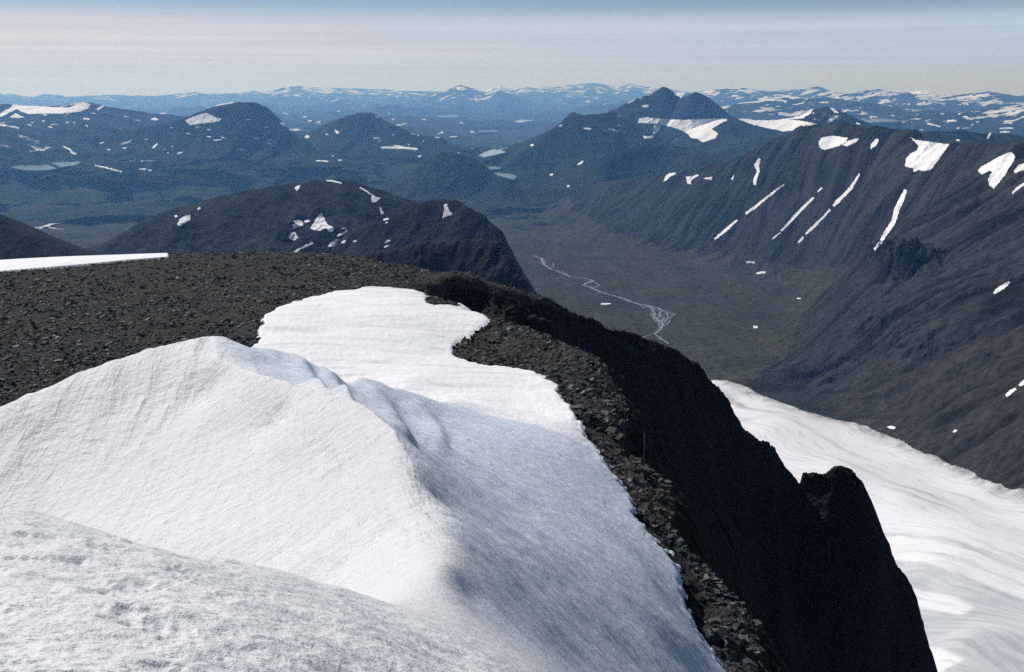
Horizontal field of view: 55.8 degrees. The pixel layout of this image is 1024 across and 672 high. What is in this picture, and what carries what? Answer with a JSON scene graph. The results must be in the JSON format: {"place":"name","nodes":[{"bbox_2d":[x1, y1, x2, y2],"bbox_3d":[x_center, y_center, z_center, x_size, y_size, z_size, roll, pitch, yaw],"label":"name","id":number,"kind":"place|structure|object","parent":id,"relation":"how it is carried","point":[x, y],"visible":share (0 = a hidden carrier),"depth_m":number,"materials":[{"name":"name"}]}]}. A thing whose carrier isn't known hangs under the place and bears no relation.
{"place":"outdoors","nodes":[
{"label":"outdoors","id":0,"kind":"place"},
{"bbox_2d":[10,164,57,171],"bbox_3d":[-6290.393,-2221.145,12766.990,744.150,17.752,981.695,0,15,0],"label":"lake","id":1,"kind":"structure","parent":0,"point":[36,168],"depth_m":12593.83,"materials":[{"name":"blue liquid"}]},
{"bbox_2d":[35,222,65,229],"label":"stream","id":2,"kind":"structure","parent":0,"point":[49,224],"depth_m":9354.98,"materials":[{"name":"grey liquid"}]},
{"bbox_2d":[0,214,105,269],"bbox_3d":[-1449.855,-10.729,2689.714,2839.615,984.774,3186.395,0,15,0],"label":"hill","id":3,"kind":"structure","parent":0,"point":[19,240],"depth_m":2325.61,"materials":[{"name":"grey stone"}]},
{"bbox_2d":[51,161,80,167],"bbox_3d":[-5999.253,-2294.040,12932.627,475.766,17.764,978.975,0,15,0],"label":"lake","id":4,"kind":"structure","parent":0,"point":[64,164],"depth_m":12915.19,"materials":[{"name":"blue liquid"}]},
{"bbox_2d":[0,123,367,184],"bbox_3d":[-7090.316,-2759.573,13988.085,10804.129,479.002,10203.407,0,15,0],"label":"hill","id":5,"kind":"structure","parent":0,"point":[17,146],"depth_m":13418.41,"materials":[{"name":"blue stone"}]},
{"bbox_2d":[62,146,76,154],"bbox_3d":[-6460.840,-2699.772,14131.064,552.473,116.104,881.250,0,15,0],"label":"snow patch","id":6,"kind":"object","parent":5,"relation":"on","point":[71,151],"visible":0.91,"depth_m":13847.73,"materials":[{"name":"white snow"}]},
{"bbox_2d":[95,165,121,172],"bbox_3d":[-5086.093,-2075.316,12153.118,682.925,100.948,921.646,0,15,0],"label":"snow patch","id":7,"kind":"object","parent":5,"relation":"on","point":[119,171],"visible":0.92,"depth_m":12344.92,"materials":[{"name":"white snow"}]},
{"bbox_2d":[139,168,151,172],"bbox_3d":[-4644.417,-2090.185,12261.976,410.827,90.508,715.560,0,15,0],"label":"snow patch","id":8,"kind":"object","parent":5,"relation":"on","point":[147,170],"visible":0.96,"depth_m":12570.18,"materials":[{"name":"white snow"}]},
{"bbox_2d":[0,102,392,172],"bbox_3d":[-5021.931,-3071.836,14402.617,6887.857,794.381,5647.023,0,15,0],"label":"hill","id":9,"kind":"structure","parent":0,"point":[235,128],"depth_m":14288.58,"materials":[{"name":"blue stone"}]},
{"bbox_2d":[185,113,220,125],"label":"snow patch","id":10,"kind":"object","parent":9,"relation":"on","point":[205,118],"visible":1,"depth_m":14588.26,"materials":[{"name":"white snow"}]},
{"bbox_2d":[215,102,234,106],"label":"snow patch","id":11,"kind":"object","parent":9,"relation":"on","point":[225,104],"visible":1,"depth_m":14618.69,"materials":[{"name":"white snow"}]},
{"bbox_2d":[0,102,411,165],"bbox_3d":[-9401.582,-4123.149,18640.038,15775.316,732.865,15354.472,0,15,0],"label":"hill","id":12,"kind":"structure","parent":0,"point":[121,119],"depth_m":18575.98,"materials":[{"name":"blue stone"}]},
{"bbox_2d":[0,124,18,128],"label":"snow patch","id":13,"kind":"object","parent":12,"relation":"on","point":[4,125],"visible":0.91,"depth_m":17555.04,"materials":[{"name":"white snow"}]},
{"bbox_2d":[9,113,23,118],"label":"snow patch","id":14,"kind":"object","parent":12,"relation":"on","point":[15,115],"visible":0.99,"depth_m":18858.88,"materials":[{"name":"white snow"}]},
{"bbox_2d":[0,102,89,116],"bbox_3d":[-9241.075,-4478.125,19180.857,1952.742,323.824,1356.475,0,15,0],"label":"snow patch","id":15,"kind":"object","parent":12,"relation":"on","point":[76,108],"visible":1,"depth_m":19047.88,"materials":[{"name":"white snow"}]},
{"bbox_2d":[1,85,440,104],"bbox_3d":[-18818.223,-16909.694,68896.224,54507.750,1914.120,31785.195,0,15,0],"label":"hills","id":16,"kind":"structure","parent":0,"point":[289,91],"depth_m":68820.73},
{"bbox_2d":[87,180,417,254],"bbox_3d":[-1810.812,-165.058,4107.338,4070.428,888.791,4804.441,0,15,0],"label":"hill","id":17,"kind":"structure","parent":0,"point":[262,219],"depth_m":4239.31,"materials":[{"name":"grey stone"}]},
{"bbox_2d":[177,215,190,226],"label":"snow patch","id":18,"kind":"object","parent":17,"relation":"on","point":[183,220],"visible":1,"depth_m":4294.95,"materials":[{"name":"white snow"}]},
{"bbox_2d":[288,232,298,240],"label":"snow patch","id":19,"kind":"object","parent":17,"relation":"on","point":[293,236],"visible":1,"depth_m":4000.85,"materials":[{"name":"white snow"}]},
{"bbox_2d":[292,220,303,228],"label":"snow patch","id":20,"kind":"object","parent":17,"relation":"on","point":[298,223],"visible":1,"depth_m":4080.46,"materials":[{"name":"white snow"}]},
{"bbox_2d":[294,242,313,251],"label":"snow patch","id":21,"kind":"object","parent":17,"relation":"on","point":[307,245],"visible":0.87,"depth_m":3893.40,"materials":[{"name":"white snow"}]},
{"bbox_2d":[311,213,333,231],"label":"snow patch","id":22,"kind":"object","parent":17,"relation":"on","point":[320,223],"visible":1,"depth_m":4055.28,"materials":[{"name":"white snow"}]},
{"bbox_2d":[328,239,338,246],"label":"snow patch","id":23,"kind":"object","parent":17,"relation":"on","point":[332,243],"visible":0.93,"depth_m":3952.57,"materials":[{"name":"white snow"}]},
{"bbox_2d":[369,193,379,202],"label":"snow patch","id":24,"kind":"object","parent":17,"relation":"on","point":[374,199],"visible":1,"depth_m":4405.79,"materials":[{"name":"white snow"}]},
{"bbox_2d":[0,126,551,221],"bbox_3d":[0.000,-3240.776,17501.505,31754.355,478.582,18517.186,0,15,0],"label":"lowland","id":25,"kind":"structure","parent":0,"point":[27,189],"depth_m":12624.42,"materials":[{"name":"blue"}]},
{"bbox_2d":[207,112,511,164],"bbox_3d":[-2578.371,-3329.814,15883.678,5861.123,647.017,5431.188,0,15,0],"label":"hill","id":26,"kind":"structure","parent":0,"point":[358,132],"depth_m":15712.73,"materials":[{"name":"blue stone"}]},
{"bbox_2d":[380,145,417,149],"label":"snow patch","id":27,"kind":"object","parent":26,"relation":"on","point":[396,147],"visible":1,"depth_m":15519.51,"materials":[{"name":"white snow"}]},
{"bbox_2d":[0,251,762,671],"bbox_3d":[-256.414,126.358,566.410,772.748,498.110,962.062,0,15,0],"label":"plateau","id":28,"kind":"structure","parent":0,"point":[728,657],"depth_m":191.28,"materials":[{"name":"grey gravel"}]},
{"bbox_2d":[0,253,168,271],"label":"plateau snow","id":29,"kind":"structure","parent":28,"relation":"on","point":[16,265],"depth_m":331.48,"materials":[{"name":"white snow"}]},
{"bbox_2d":[0,250,642,424],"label":"scree","id":30,"kind":"structure","parent":28,"relation":"on","point":[150,302],"depth_m":209.30,"materials":[{"name":"gravel"}]},
{"bbox_2d":[0,336,725,671],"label":"summit snow","id":31,"kind":"structure","parent":28,"relation":"on","point":[213,504],"depth_m":31.68,"materials":[{"name":"white snow"}]},
{"bbox_2d":[177,286,599,453],"bbox_3d":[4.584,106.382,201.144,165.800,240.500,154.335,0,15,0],"label":"snowfield","id":32,"kind":"structure","parent":28,"relation":"on","point":[403,339],"depth_m":160.29,"materials":[{"name":"white snow"}]},
{"bbox_2d":[426,298,764,655],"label":"scree","id":33,"kind":"structure","parent":28,"relation":"on","point":[741,639],"depth_m":98.14,"materials":[{"name":"gravel"}]},
{"bbox_2d":[572,404,584,408],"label":"boulder","id":34,"kind":"object","parent":33,"relation":"on","point":[579,406],"visible":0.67,"depth_m":122.06,"materials":[{"name":"stone"}]},
{"bbox_2d":[587,387,601,392],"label":"boulder","id":35,"kind":"object","parent":33,"relation":"on","point":[596,389],"visible":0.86,"depth_m":134.04,"materials":[{"name":"stone"}]},
{"bbox_2d":[597,423,606,428],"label":"boulder","id":36,"kind":"object","parent":33,"relation":"on","point":[601,425],"visible":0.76,"depth_m":117.58,"materials":[{"name":"stone"}]},
{"bbox_2d":[598,410,609,415],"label":"boulder","id":37,"kind":"object","parent":33,"relation":"on","point":[605,412],"visible":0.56,"depth_m":121.90,"materials":[{"name":"stone"}]},
{"bbox_2d":[704,617,722,627],"bbox_3d":[13.735,19.675,64.982,1.744,1.253,1.044,0,15,-2],"label":"boulder","id":38,"kind":"object","parent":33,"relation":"on","point":[718,619],"visible":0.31,"depth_m":64.94,"materials":[{"name":"stone"}]},
{"bbox_2d":[724,637,740,652],"bbox_3d":[14.194,20.060,62.364,1.146,0.928,0.968,5,20,8],"label":"boulder","id":39,"kind":"object","parent":33,"relation":"on","point":[727,642],"visible":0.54,"depth_m":61.99,"materials":[{"name":"stone"}]},
{"bbox_2d":[738,653,758,671],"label":"boulder","id":40,"kind":"object","parent":28,"relation":"on","point":[745,659],"visible":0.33,"depth_m":61.03,"materials":[{"name":"stone"}]},
{"bbox_2d":[0,195,848,384],"bbox_3d":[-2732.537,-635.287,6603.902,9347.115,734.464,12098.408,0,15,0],"label":"valley floor","id":41,"kind":"structure","parent":0,"point":[721,305],"depth_m":6068.52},
{"bbox_2d":[328,199,537,294],"bbox_3d":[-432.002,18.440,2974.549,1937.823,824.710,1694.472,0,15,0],"label":"hill","id":42,"kind":"structure","parent":0,"point":[407,225],"depth_m":3080.24,"materials":[{"name":"grey stone"}]},
{"bbox_2d":[442,204,452,218],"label":"snow patch","id":43,"kind":"object","parent":42,"relation":"on","point":[446,212],"visible":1,"depth_m":3060.12,"materials":[{"name":"white snow"}]},
{"bbox_2d":[193,112,679,229],"bbox_3d":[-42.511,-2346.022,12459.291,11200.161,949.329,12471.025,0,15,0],"label":"hill","id":44,"kind":"structure","parent":0,"point":[571,140],"depth_m":13809.12,"materials":[{"name":"grey stone"}]},
{"bbox_2d":[642,135,653,138],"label":"snow patch","id":45,"kind":"object","parent":44,"relation":"on","point":[648,137],"visible":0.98,"depth_m":14193.85,"materials":[{"name":"white snow"}]},
{"bbox_2d":[653,125,659,133],"bbox_3d":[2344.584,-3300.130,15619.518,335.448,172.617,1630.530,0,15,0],"label":"snow patch","id":46,"kind":"object","parent":44,"relation":"on","point":[656,130],"visible":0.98,"depth_m":16310.86,"materials":[{"name":"white snow"}]},
{"bbox_2d":[357,238,535,294],"bbox_3d":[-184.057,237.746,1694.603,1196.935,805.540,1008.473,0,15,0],"label":"ridge","id":47,"kind":"structure","parent":0,"point":[491,261],"depth_m":1649.41,"materials":[{"name":"grey stone"}]},
{"bbox_2d":[436,115,460,117],"bbox_3d":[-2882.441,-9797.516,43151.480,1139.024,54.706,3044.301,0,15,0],"label":"lake","id":48,"kind":"structure","parent":0,"point":[448,116],"depth_m":42231.31,"materials":[{"name":"blue liquid"}]},
{"bbox_2d":[0,92,900,139],"bbox_3d":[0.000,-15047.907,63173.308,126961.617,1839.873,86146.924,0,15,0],"label":"hills","id":49,"kind":"structure","parent":0,"point":[322,109],"depth_m":44432.07,"materials":[{"name":"blue stone"}]},
{"bbox_2d":[364,151,559,210],"bbox_3d":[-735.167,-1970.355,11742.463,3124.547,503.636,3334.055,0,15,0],"label":"hill","id":50,"kind":"structure","parent":0,"point":[450,175],"depth_m":11516.11,"materials":[{"name":"grey stone"}]},
{"bbox_2d":[391,85,565,113],"bbox_3d":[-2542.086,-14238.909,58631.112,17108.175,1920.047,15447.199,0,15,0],"label":"mountain","id":51,"kind":"structure","parent":0,"point":[497,100],"depth_m":56364.29,"materials":[{"name":"blue stone"}]},
{"bbox_2d":[456,86,466,90],"bbox_3d":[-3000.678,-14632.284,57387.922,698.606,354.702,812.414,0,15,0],"label":"snow patch","id":52,"kind":"object","parent":51,"relation":"on","point":[461,88],"visible":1,"depth_m":57425.46,"materials":[{"name":"white snow"}]},
{"bbox_2d":[474,88,493,92],"bbox_3d":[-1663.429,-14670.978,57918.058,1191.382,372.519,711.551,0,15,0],"label":"snow patch","id":53,"kind":"object","parent":51,"relation":"on","point":[483,91],"visible":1,"depth_m":57858.04,"materials":[{"name":"white snow"}]},
{"bbox_2d":[479,130,496,132],"bbox_3d":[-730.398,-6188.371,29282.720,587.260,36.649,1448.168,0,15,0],"label":"lake","id":54,"kind":"structure","parent":0,"point":[488,131],"depth_m":28980.88,"materials":[{"name":"blue liquid"}]},
{"bbox_2d":[479,148,506,158],"bbox_3d":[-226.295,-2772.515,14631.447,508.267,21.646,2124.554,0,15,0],"label":"lake","id":55,"kind":"structure","parent":0,"point":[490,153],"depth_m":14330.97,"materials":[{"name":"blue liquid"}]},
{"bbox_2d":[488,166,500,170],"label":"lake","id":56,"kind":"structure","parent":0,"point":[491,168],"depth_m":13195.26,"materials":[{"name":"blue liquid"}]},
{"bbox_2d":[494,172,516,179],"bbox_3d":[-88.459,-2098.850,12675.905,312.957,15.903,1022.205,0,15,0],"label":"lake","id":57,"kind":"structure","parent":0,"point":[508,176],"depth_m":12642.42,"materials":[{"name":"blue liquid"}]},
{"bbox_2d":[0,0,1023,96],"label":"sky","id":58,"kind":"structure","parent":0,"point":[70,48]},
{"bbox_2d":[514,120,533,122],"bbox_3d":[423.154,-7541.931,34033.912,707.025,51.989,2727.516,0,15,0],"label":"lake","id":59,"kind":"structure","parent":0,"point":[520,121],"depth_m":33565.96,"materials":[{"name":"blue liquid"}]},
{"bbox_2d":[508,83,690,103],"bbox_3d":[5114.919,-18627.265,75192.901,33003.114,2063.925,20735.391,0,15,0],"label":"hills","id":60,"kind":"structure","parent":0,"point":[591,91],"depth_m":72829.55,"materials":[{"name":"blue stone"}]},
{"bbox_2d":[535,256,674,343],"bbox_3d":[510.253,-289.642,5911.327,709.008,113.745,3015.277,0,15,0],"label":"stream","id":61,"kind":"structure","parent":0,"point":[654,313],"depth_m":5379.64,"materials":[{"name":"grey water"}]},
{"bbox_2d":[641,303,677,340],"bbox_3d":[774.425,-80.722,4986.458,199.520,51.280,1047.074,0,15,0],"label":"gravel bar","id":62,"kind":"object","parent":61,"relation":"on","point":[661,331],"visible":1,"depth_m":5051.83,"materials":[{"name":"grey gravel"}]},
{"bbox_2d":[491,144,734,216],"bbox_3d":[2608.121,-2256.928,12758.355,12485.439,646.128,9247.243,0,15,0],"label":"hill","id":63,"kind":"structure","parent":0,"point":[646,161],"depth_m":11638.84,"materials":[{"name":"stone"}]},
{"bbox_2d":[608,87,736,142],"bbox_3d":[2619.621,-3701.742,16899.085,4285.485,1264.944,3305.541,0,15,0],"label":"mountain","id":64,"kind":"structure","parent":0,"point":[664,103],"depth_m":16433.89,"materials":[{"name":"blue stone"}]},
{"bbox_2d":[442,283,937,671],"bbox_3d":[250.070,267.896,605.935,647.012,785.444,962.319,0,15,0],"label":"cliff","id":65,"kind":"structure","parent":0,"point":[809,572],"depth_m":388.17,"materials":[{"name":"black stone"}]},
{"bbox_2d":[643,430,644,460],"bbox_3d":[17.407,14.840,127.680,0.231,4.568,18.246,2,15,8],"label":"pole","id":66,"kind":"object","parent":65,"relation":"on","point":[643,445],"visible":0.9,"depth_m":124.96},
{"bbox_2d":[677,491,683,498],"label":"boulder","id":67,"kind":"object","parent":65,"relation":"on","point":[680,494],"visible":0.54,"depth_m":340.33,"materials":[{"name":"stone"}]},
{"bbox_2d":[751,619,761,629],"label":"boulder","id":68,"kind":"object","parent":65,"relation":"on","point":[757,623],"visible":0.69,"depth_m":68.84,"materials":[{"name":"stone"}]},
{"bbox_2d":[511,96,1023,140],"bbox_3d":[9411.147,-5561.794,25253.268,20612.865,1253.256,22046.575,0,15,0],"label":"hills","id":69,"kind":"structure","parent":0,"point":[993,120],"depth_m":25850.85,"materials":[{"name":"blue stone"}]},
{"bbox_2d":[670,106,880,157],"bbox_3d":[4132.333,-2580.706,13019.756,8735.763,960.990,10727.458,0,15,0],"label":"hill","id":70,"kind":"structure","parent":0,"point":[735,138],"depth_m":14122.50,"materials":[{"name":"stone"}]},
{"bbox_2d":[638,117,726,142],"bbox_3d":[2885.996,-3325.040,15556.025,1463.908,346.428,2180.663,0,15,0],"label":"glacier","id":71,"kind":"object","parent":70,"relation":"on","point":[701,130],"visible":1,"depth_m":16008.68,"materials":[{"name":"white snow"}]},
{"bbox_2d":[738,110,816,131],"bbox_3d":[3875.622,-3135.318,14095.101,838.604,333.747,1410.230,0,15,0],"label":"glacier","id":72,"kind":"object","parent":70,"relation":"on","point":[785,125],"visible":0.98,"depth_m":14046.93,"materials":[{"name":"white snow"}]},
{"bbox_2d":[568,122,1023,489],"bbox_3d":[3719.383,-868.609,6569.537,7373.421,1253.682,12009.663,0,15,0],"label":"mountain","id":73,"kind":"structure","parent":0,"point":[910,328],"depth_m":3825.76,"materials":[{"name":"grey stone"}]},
{"bbox_2d":[663,172,675,181],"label":"snow patch","id":74,"kind":"object","parent":73,"relation":"on","point":[669,175],"visible":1,"depth_m":8783.75,"materials":[{"name":"white snow"}]},
{"bbox_2d":[686,174,698,183],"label":"snow patch","id":75,"kind":"object","parent":73,"relation":"on","point":[689,179],"visible":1,"depth_m":8315.44,"materials":[{"name":"white snow"}]},
{"bbox_2d":[714,220,737,239],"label":"snow patch","id":76,"kind":"object","parent":73,"relation":"on","point":[725,230],"visible":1,"depth_m":7311.32,"materials":[{"name":"white snow"}]},
{"bbox_2d":[753,158,760,184],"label":"snow patch","id":77,"kind":"object","parent":73,"relation":"on","point":[756,164],"visible":1,"depth_m":7500.66,"materials":[{"name":"white snow"}]},
{"bbox_2d":[745,184,783,214],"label":"snow patch","id":78,"kind":"object","parent":73,"relation":"on","point":[760,202],"visible":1,"depth_m":7157.44,"materials":[{"name":"white snow"}]},
{"bbox_2d":[780,197,813,230],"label":"snow patch","id":79,"kind":"object","parent":73,"relation":"on","point":[801,209],"visible":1,"depth_m":6750.04,"materials":[{"name":"white snow"}]},
{"bbox_2d":[805,209,830,234],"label":"snow patch","id":80,"kind":"object","parent":73,"relation":"on","point":[815,224],"visible":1,"depth_m":6476.65,"materials":[{"name":"white snow"}]},
{"bbox_2d":[819,136,847,149],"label":"snow patch","id":81,"kind":"object","parent":73,"relation":"on","point":[828,142],"visible":1,"depth_m":6784.79,"materials":[{"name":"white snow"}]},
{"bbox_2d":[833,174,859,206],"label":"snow patch","id":82,"kind":"object","parent":73,"relation":"on","point":[841,197],"visible":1,"depth_m":6189.49,"materials":[{"name":"white snow"}]},
{"bbox_2d":[842,138,858,146],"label":"snow patch","id":83,"kind":"object","parent":73,"relation":"on","point":[848,143],"visible":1,"depth_m":6457.20,"materials":[{"name":"white snow"}]},
{"bbox_2d":[870,138,878,148],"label":"snow patch","id":84,"kind":"object","parent":73,"relation":"on","point":[874,143],"visible":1,"depth_m":6151.49,"materials":[{"name":"white snow"}]},
{"bbox_2d":[874,189,906,249],"bbox_3d":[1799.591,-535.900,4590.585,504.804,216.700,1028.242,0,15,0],"label":"snow patch","id":85,"kind":"object","parent":73,"relation":"on","point":[900,201],"visible":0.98,"depth_m":4914.02,"materials":[{"name":"white snow"}]},
{"bbox_2d":[905,137,949,171],"bbox_3d":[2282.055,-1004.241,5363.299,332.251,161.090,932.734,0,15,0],"label":"snow patch","id":86,"kind":"object","parent":73,"relation":"on","point":[925,155],"visible":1,"depth_m":5125.31,"materials":[{"name":"white snow"}]},
{"bbox_2d":[978,152,1014,188],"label":"snow patch","id":87,"kind":"object","parent":73,"relation":"on","point":[998,167],"visible":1,"depth_m":4095.58,"materials":[{"name":"white snow"}]},
{"bbox_2d":[994,281,1009,293],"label":"snow patch","id":88,"kind":"object","parent":73,"relation":"on","point":[1001,287],"visible":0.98,"depth_m":2900.19,"materials":[{"name":"white snow"}]},
{"bbox_2d":[1006,388,1016,396],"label":"snow patch","id":89,"kind":"object","parent":73,"relation":"on","point":[1011,391],"visible":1,"depth_m":2153.28,"materials":[{"name":"white snow"}]},
{"bbox_2d":[1012,183,1023,193],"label":"snow patch","id":90,"kind":"object","parent":73,"relation":"on","point":[1018,188],"visible":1,"depth_m":3702.86,"materials":[{"name":"white snow"}]},
{"bbox_2d":[1014,163,1023,172],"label":"snow patch","id":91,"kind":"object","parent":73,"relation":"on","point":[1020,168],"visible":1,"depth_m":3927.53,"materials":[{"name":"white snow"}]},
{"bbox_2d":[568,86,1023,112],"bbox_3d":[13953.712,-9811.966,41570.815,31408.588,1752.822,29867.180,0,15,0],"label":"hills","id":92,"kind":"structure","parent":0,"point":[932,101],"depth_m":39871.35,"materials":[{"name":"blue stone"}]},
{"bbox_2d":[909,90,933,94],"bbox_3d":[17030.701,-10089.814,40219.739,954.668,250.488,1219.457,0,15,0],"label":"snow patch","id":93,"kind":"object","parent":92,"relation":"on","point":[922,92],"visible":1,"depth_m":40023.18,"materials":[{"name":"white snow"}]},
{"bbox_2d":[711,380,1023,671],"bbox_3d":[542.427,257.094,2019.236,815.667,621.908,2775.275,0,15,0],"label":"glacier","id":94,"kind":"object","parent":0,"point":[954,535],"visible":0.32,"depth_m":1633.20,"materials":[{"name":"white snow"}]},
{"bbox_2d":[864,119,901,122],"bbox_3d":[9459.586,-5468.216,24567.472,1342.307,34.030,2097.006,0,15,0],"label":"lake","id":95,"kind":"structure","parent":0,"point":[881,121],"depth_m":24268.26,"materials":[{"name":"blue liquid"}]},
{"bbox_2d":[920,130,1023,142],"bbox_3d":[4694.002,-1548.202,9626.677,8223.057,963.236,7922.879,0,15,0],"label":"hill","id":96,"kind":"structure","parent":0,"point":[953,136],"depth_m":10006.10,"materials":[{"name":"grey stone"}]}
]}

